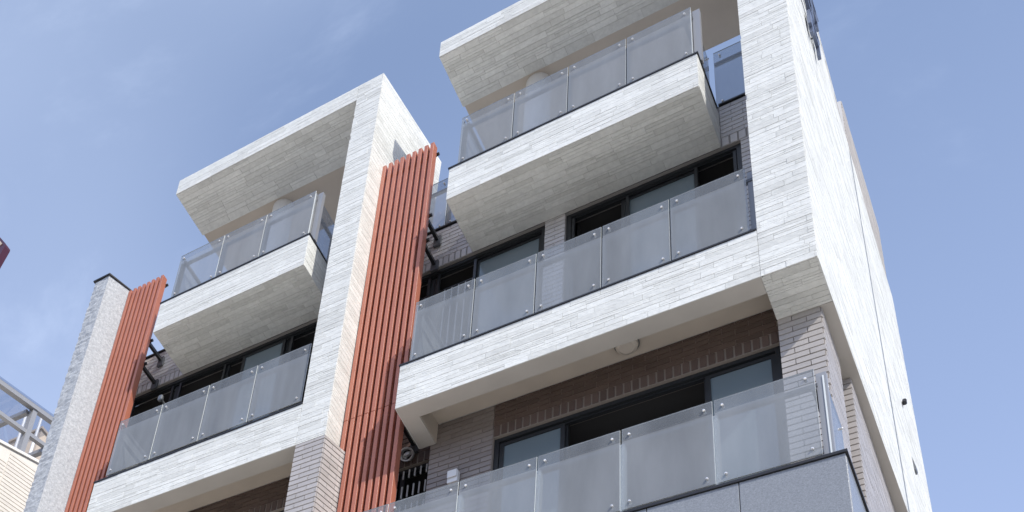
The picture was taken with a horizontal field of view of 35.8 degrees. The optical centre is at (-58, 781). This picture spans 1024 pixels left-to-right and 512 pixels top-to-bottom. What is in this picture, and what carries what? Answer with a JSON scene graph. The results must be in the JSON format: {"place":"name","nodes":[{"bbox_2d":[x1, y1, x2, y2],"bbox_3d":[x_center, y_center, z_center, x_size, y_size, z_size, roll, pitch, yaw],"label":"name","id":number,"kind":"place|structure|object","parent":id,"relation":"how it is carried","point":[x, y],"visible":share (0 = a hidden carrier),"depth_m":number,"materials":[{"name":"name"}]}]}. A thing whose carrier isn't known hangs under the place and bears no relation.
{"place":"outdoors","nodes":[
{"label":"outdoors","id":0,"kind":"place"},
{"bbox_2d":[8,426,47,480],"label":"beige house","id":1,"kind":"structure","parent":0,"point":[42,434],"depth_m":42.72,"materials":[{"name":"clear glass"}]},
{"bbox_2d":[0,0,1023,511],"label":"sky","id":2,"kind":"structure","parent":0,"point":[106,106],"materials":[{"name":"blue"}]},
{"label":"ground","id":3,"kind":"structure","parent":0,"visible":0},
{"bbox_2d":[0,439,38,511],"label":"neighbour house","id":4,"kind":"structure","parent":3,"relation":"on","point":[18,468],"depth_m":22.38,"materials":[{"name":"beige tile"}]},
{"bbox_2d":[0,379,52,457],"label":"roof pergola","id":5,"kind":"object","parent":4,"relation":"on","point":[24,430],"visible":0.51,"depth_m":23.72,"materials":[{"name":"silver metal"}]},
{"bbox_2d":[87,73,440,511],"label":"townhouse","id":6,"kind":"structure","parent":3,"relation":"on","point":[290,289],"depth_m":18.14,"materials":[{"name":"white stone"}]},
{"bbox_2d":[24,273,130,511],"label":"granite pillar","id":7,"kind":"structure","parent":6,"relation":"attached to","point":[52,483],"depth_m":19.21,"materials":[{"name":"grey stone"}]},
{"bbox_2d":[65,275,168,511],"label":"slatted screen","id":8,"kind":"object","parent":6,"relation":"attached to","point":[127,363],"visible":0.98,"depth_m":19.21,"materials":[{"name":"metal"}]},
{"bbox_2d":[157,395,184,430],"bbox_3d":[3.073,-4.944,18.443,0.070,0.100,0.630,-13,-43,40],"label":"wall lamp","id":9,"kind":"object","parent":6,"relation":"attached to","point":[160,398],"visible":1,"depth_m":18.38,"materials":[{"name":"grey metal"}]},
{"bbox_2d":[106,343,311,476],"bbox_3d":[3.458,-4.357,17.117,2.821,1.084,0.730,-13,-43,40],"label":"glass railing","id":10,"kind":"object","parent":6,"relation":"on","point":[161,417],"visible":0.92,"depth_m":17.12,"materials":[{"name":"white"}]},
{"bbox_2d":[114,322,316,473],"bbox_3d":[3.598,-4.604,18.082,3.300,2.880,0.090,-13,-43,40],"label":"window","id":11,"kind":"structure","parent":6,"relation":"in","point":[272,387],"depth_m":18.27,"materials":[{"name":"grey"}]},
{"bbox_2d":[171,191,334,296],"bbox_3d":[4.287,-7.096,18.874,2.181,1.029,0.710,-13,-43,40],"label":"glass railing","id":12,"kind":"object","parent":6,"relation":"on","point":[317,210],"visible":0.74,"depth_m":18.66,"materials":[{"name":"white"}]},
{"bbox_2d":[395,0,931,511],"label":"townhouse","id":13,"kind":"structure","parent":3,"relation":"on","point":[793,282],"depth_m":14.29,"materials":[{"name":"white stone"}]},
{"bbox_2d":[337,142,441,511],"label":"slatted screen","id":14,"kind":"object","parent":13,"relation":"attached to","point":[374,428],"visible":0.87,"depth_m":16.00,"materials":[{"name":"metal"}]},
{"bbox_2d":[400,447,414,461],"bbox_3d":[5.146,-3.611,15.203,0.163,0.178,0.189,-13,-43,40],"label":"exhaust vent","id":15,"kind":"object","parent":13,"relation":"attached to","point":[407,454],"visible":0.89,"depth_m":15.19,"materials":[{"name":"silver metal"}]},
{"bbox_2d":[395,462,428,511],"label":"railing","id":16,"kind":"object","parent":13,"relation":"in","point":[401,483],"depth_m":15.12,"materials":[{"name":"grey metal"}]},
{"bbox_2d":[431,178,451,226],"bbox_3d":[6.389,-7.375,17.720,1.080,1.150,0.113,-13,-43,40],"label":"glass railing","id":17,"kind":"object","parent":13,"relation":"on","point":[448,212],"visible":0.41,"depth_m":17.61,"materials":[{"name":"white"}]},
{"bbox_2d":[447,468,459,486],"bbox_3d":[5.298,-3.159,14.267,0.110,0.170,0.082,-13,-43,40],"label":"socket box","id":18,"kind":"object","parent":13,"relation":"attached to","point":[453,475],"visible":0.94,"depth_m":14.24,"materials":[{"name":"white plastic"}]},
{"bbox_2d":[403,226,544,433],"bbox_3d":[6.095,-5.185,15.941,1.720,2.880,0.090,-13,-43,40],"label":"window","id":19,"kind":"structure","parent":13,"relation":"in","point":[507,302],"depth_m":16.17,"materials":[{"name":"grey"}]},
{"bbox_2d":[409,168,756,360],"bbox_3d":[6.669,-5.069,14.332,3.391,1.074,0.730,-13,-43,40],"label":"glass railing","id":20,"kind":"object","parent":13,"relation":"on","point":[537,269],"visible":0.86,"depth_m":14.23,"materials":[{"name":"white"}]},
{"bbox_2d":[458,7,709,161],"bbox_3d":[7.503,-7.853,16.126,2.676,1.054,0.710,-13,-43,40],"label":"glass railing","id":21,"kind":"object","parent":13,"relation":"on","point":[694,35],"visible":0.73,"depth_m":15.95,"materials":[{"name":"white"}]},
{"bbox_2d":[364,369,843,511],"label":"glass railing","id":22,"kind":"object","parent":13,"relation":"on","point":[832,429],"visible":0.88,"depth_m":11.60,"materials":[{"name":"white"}]},
{"bbox_2d":[614,339,639,354],"bbox_3d":[6.756,-4.307,13.572,0.230,0.066,0.230,-13,-43,40],"label":"ceiling lamp","id":23,"kind":"object","parent":13,"relation":"attached to","point":[631,347],"visible":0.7,"depth_m":13.56,"materials":[{"name":"white plastic"}]},
{"bbox_2d":[490,346,789,511],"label":"window","id":24,"kind":"structure","parent":13,"relation":"in","point":[762,434],"depth_m":12.92,"materials":[{"name":"grey"}]},
{"bbox_2d":[564,143,747,300],"bbox_3d":[7.587,-5.531,14.662,1.810,2.880,0.090,-13,-43,40],"label":"window","id":25,"kind":"structure","parent":13,"relation":"in","point":[638,246],"depth_m":15.02,"materials":[{"name":"grey"}]},
{"bbox_2d":[713,41,741,107],"bbox_3d":[8.974,-8.010,15.536,0.435,1.120,0.113,-13,-43,40],"label":"glass railing","id":26,"kind":"object","parent":13,"relation":"on","point":[728,59],"visible":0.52,"depth_m":15.82,"materials":[{"name":"white"}]},
{"bbox_2d":[804,0,820,60],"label":"sign letters","id":27,"kind":"object","parent":13,"relation":"attached to","point":[812,18],"visible":1,"depth_m":15.89,"materials":[{"name":"grey metal"}]},
{"bbox_2d":[901,398,906,407],"bbox_3d":[11.311,-4.468,16.163,0.061,0.076,0.104,-13,-43,40],"label":"wall camera","id":28,"kind":"object","parent":13,"relation":"attached to","point":[904,401],"depth_m":16.13,"materials":[{"name":"black plastic"}]},
{"bbox_2d":[912,458,917,474],"bbox_3d":[11.136,-3.641,15.752,0.042,0.260,0.090,-13,-43,40],"label":"vent hood","id":29,"kind":"object","parent":13,"relation":"attached to","point":[915,469],"visible":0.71,"depth_m":15.69,"materials":[{"name":"grey metal"}]},
{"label":"pavement","id":30,"kind":"structure","parent":0,"visible":0},
{"bbox_2d":[0,238,9,267],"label":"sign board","id":31,"kind":"object","parent":30,"relation":"on","point":[4,250],"visible":1,"depth_m":6.88,"materials":[{"name":"red plastic"}]}
]}

